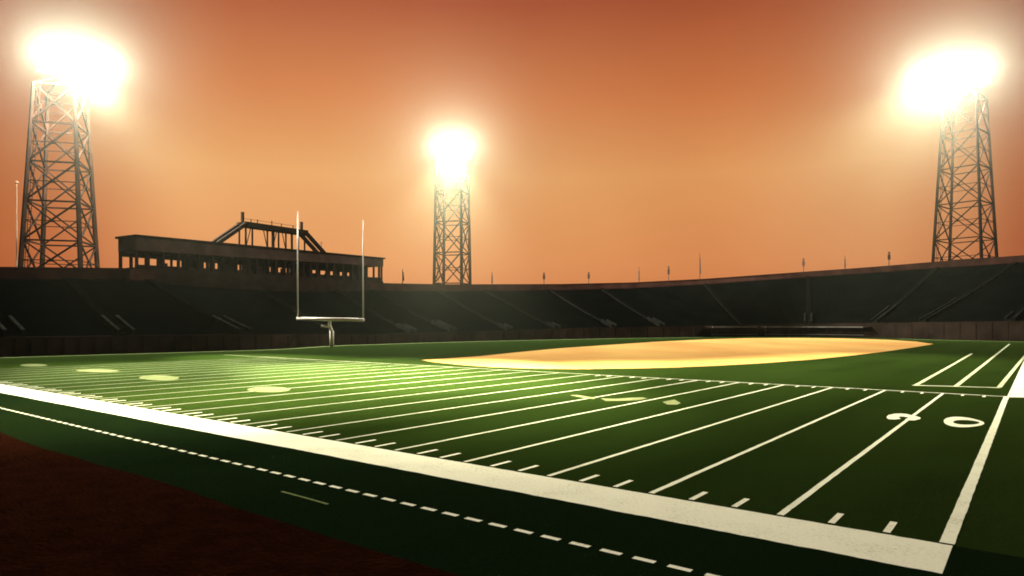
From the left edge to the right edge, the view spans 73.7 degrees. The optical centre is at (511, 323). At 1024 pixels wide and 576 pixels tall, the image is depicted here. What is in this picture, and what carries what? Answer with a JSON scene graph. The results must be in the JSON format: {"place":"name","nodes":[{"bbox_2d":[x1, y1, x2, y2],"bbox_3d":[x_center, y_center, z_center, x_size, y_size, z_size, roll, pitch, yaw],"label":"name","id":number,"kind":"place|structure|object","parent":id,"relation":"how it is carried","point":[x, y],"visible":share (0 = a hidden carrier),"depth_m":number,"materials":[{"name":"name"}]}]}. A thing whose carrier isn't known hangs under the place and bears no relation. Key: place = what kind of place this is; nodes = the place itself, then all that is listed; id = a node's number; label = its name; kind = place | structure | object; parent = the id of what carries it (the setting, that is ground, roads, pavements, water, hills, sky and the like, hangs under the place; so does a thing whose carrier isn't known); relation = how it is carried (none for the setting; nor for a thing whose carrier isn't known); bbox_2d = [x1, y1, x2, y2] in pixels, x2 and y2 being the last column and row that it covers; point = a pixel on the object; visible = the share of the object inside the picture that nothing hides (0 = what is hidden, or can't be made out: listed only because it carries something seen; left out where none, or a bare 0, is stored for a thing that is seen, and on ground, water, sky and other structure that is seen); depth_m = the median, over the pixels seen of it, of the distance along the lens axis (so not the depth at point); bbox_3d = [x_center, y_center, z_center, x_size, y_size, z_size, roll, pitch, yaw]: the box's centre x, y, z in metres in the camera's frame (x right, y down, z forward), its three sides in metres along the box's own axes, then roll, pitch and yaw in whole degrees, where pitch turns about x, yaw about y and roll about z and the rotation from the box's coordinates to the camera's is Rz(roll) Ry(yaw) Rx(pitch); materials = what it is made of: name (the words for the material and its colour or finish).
{"place":"outdoors","nodes":[
{"label":"outdoors","id":0,"kind":"place"},
{"bbox_2d":[0,432,459,575],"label":"clay apron","id":1,"kind":"object","parent":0,"point":[61,514],"visible":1,"depth_m":19.79,"materials":[{"name":"brown soil"}]},
{"bbox_2d":[0,337,1023,557],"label":"grass field","id":2,"kind":"structure","parent":0,"point":[910,477],"depth_m":46.05,"materials":[{"name":"green plant"}]},
{"bbox_2d":[20,364,289,391],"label":"number marks","id":3,"kind":"object","parent":2,"relation":"on","point":[254,389],"visible":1,"depth_m":77.72},
{"bbox_2d":[296,211,363,346],"bbox_3d":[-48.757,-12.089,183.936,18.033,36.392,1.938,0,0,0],"label":"goal post","id":4,"kind":"object","parent":2,"relation":"on","point":[329,326],"visible":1,"depth_m":183.28,"materials":[{"name":"white metal"}]},
{"bbox_2d":[8,375,984,532],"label":"hash marks","id":5,"kind":"object","parent":2,"relation":"on","point":[890,526],"visible":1,"depth_m":27.11},
{"bbox_2d":[2,357,1008,543],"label":"yard lines","id":6,"kind":"object","parent":2,"relation":"on","point":[952,529],"visible":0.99,"depth_m":37.63,"materials":[{"name":"white paint"}]},
{"bbox_2d":[0,337,1012,357],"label":"edge line","id":7,"kind":"object","parent":2,"relation":"on","point":[328,346],"visible":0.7,"depth_m":163.17,"materials":[{"name":"white paint"}]},
{"bbox_2d":[235,355,1008,396],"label":"sideline","id":8,"kind":"object","parent":2,"relation":"on","point":[669,378],"visible":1,"depth_m":74.97,"materials":[{"name":"white paint"}]},
{"bbox_2d":[571,395,679,404],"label":"number marks","id":9,"kind":"object","parent":2,"relation":"on","point":[672,402],"visible":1,"depth_m":55.07},
{"bbox_2d":[424,338,930,368],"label":"sand infield","id":10,"kind":"object","parent":2,"relation":"on","point":[695,353],"visible":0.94,"depth_m":141.13,"materials":[{"name":"beige sand"}]},
{"bbox_2d":[704,326,757,336],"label":"dugout","id":11,"kind":"object","parent":2,"relation":"on","point":[734,327],"visible":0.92,"depth_m":319.53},
{"bbox_2d":[760,326,871,336],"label":"dugout","id":12,"kind":"object","parent":2,"relation":"on","point":[826,327],"visible":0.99,"depth_m":320.14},
{"bbox_2d":[887,413,919,419],"bbox_3d":[25.698,6.086,44.797,1.887,0.001,3.607,0,0,34],"label":"yard number","id":13,"kind":"object","parent":2,"relation":"on","point":[897,416],"visible":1,"depth_m":44.95,"materials":[{"name":"white paint"}]},
{"bbox_2d":[944,417,983,426],"bbox_3d":[28.056,6.086,42.424,2.104,0.001,5.340,0,0,34],"label":"yard number","id":14,"kind":"object","parent":2,"relation":"on","point":[949,421],"visible":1,"depth_m":42.65,"materials":[{"name":"white paint"}]},
{"bbox_2d":[914,344,1023,387],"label":"practice grid lines","id":15,"kind":"object","parent":2,"relation":"on","point":[1004,380],"visible":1,"depth_m":82.34,"materials":[{"name":"white paint"}]},
{"bbox_2d":[1008,362,1023,396],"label":"band","id":16,"kind":"object","parent":2,"relation":"on","point":[1017,389],"visible":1,"depth_m":66.57,"materials":[{"name":"white paint"}]},
{"bbox_2d":[0,393,1023,575],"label":"border turf","id":17,"kind":"structure","parent":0,"point":[459,544],"depth_m":21.75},
{"bbox_2d":[281,491,328,503],"bbox_3d":[-7.299,6.090,23.989,2.793,0.001,0.134,0,0,39],"label":"faint dash","id":18,"kind":"object","parent":17,"relation":"on","point":[304,497],"visible":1,"depth_m":23.98,"materials":[{"name":"paint"}]},
{"bbox_2d":[0,407,717,575],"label":"dashed line","id":19,"kind":"object","parent":17,"relation":"on","point":[584,545],"visible":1,"depth_m":22.31,"materials":[{"name":"white paint"}]},
{"bbox_2d":[0,384,951,573],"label":"sideline band","id":20,"kind":"object","parent":17,"relation":"on","point":[903,551],"visible":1,"depth_m":24.12,"materials":[{"name":"white paint"}]},
{"bbox_2d":[0,0,1023,283],"label":"sky","id":21,"kind":"structure","parent":0,"point":[612,140],"materials":[{"name":"orange"}]},
{"label":"ground","id":22,"kind":"structure","parent":0,"visible":0},
{"bbox_2d":[15,181,18,266],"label":"flagpole","id":23,"kind":"object","parent":22,"relation":"on","point":[16,182],"visible":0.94,"depth_m":231.83,"materials":[{"name":"grey metal"}]},
{"bbox_2d":[18,44,112,267],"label":"light tower","id":24,"kind":"structure","parent":22,"relation":"on","point":[44,160],"depth_m":218.58,"materials":[{"name":"metal"}]},
{"bbox_2d":[0,334,375,356],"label":"field wall","id":25,"kind":"structure","parent":22,"relation":"on","point":[44,346],"depth_m":147.48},
{"bbox_2d":[0,267,466,336],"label":"grandstand","id":26,"kind":"object","parent":22,"relation":"on","point":[52,301],"visible":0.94,"depth_m":175.09,"materials":[{"name":"concrete"}]},
{"bbox_2d":[115,234,385,292],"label":"press box","id":27,"kind":"object","parent":26,"relation":"on","point":[259,266],"visible":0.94,"depth_m":218.22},
{"bbox_2d":[212,212,325,251],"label":"roof gantry","id":28,"kind":"object","parent":27,"relation":"on","point":[246,225],"visible":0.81,"depth_m":229.43,"materials":[{"name":"metal"}]},
{"bbox_2d":[433,140,471,283],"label":"light tower","id":29,"kind":"structure","parent":22,"relation":"on","point":[444,225],"depth_m":332.76,"materials":[{"name":"metal"}]},
{"bbox_2d":[376,325,719,343],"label":"field wall","id":30,"kind":"structure","parent":22,"relation":"on","point":[631,332],"depth_m":271.02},
{"bbox_2d":[392,281,717,330],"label":"grandstand","id":31,"kind":"object","parent":22,"relation":"on","point":[484,307],"visible":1,"depth_m":307.39,"materials":[{"name":"concrete"}]},
{"bbox_2d":[667,255,1023,324],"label":"grandstand","id":32,"kind":"object","parent":22,"relation":"on","point":[981,289],"visible":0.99,"depth_m":330.56,"materials":[{"name":"concrete"}]},
{"bbox_2d":[699,253,700,278],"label":"rim post","id":33,"kind":"object","parent":32,"relation":"attached to","point":[699,265],"visible":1,"depth_m":372.31,"materials":[{"name":"grey metal"}]},
{"bbox_2d":[720,321,1023,340],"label":"field wall","id":34,"kind":"structure","parent":22,"relation":"on","point":[995,330],"depth_m":286.27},
{"bbox_2d":[914,58,998,261],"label":"light tower","id":35,"kind":"structure","parent":22,"relation":"on","point":[978,156],"depth_m":346.48,"materials":[{"name":"metal"}]}
]}

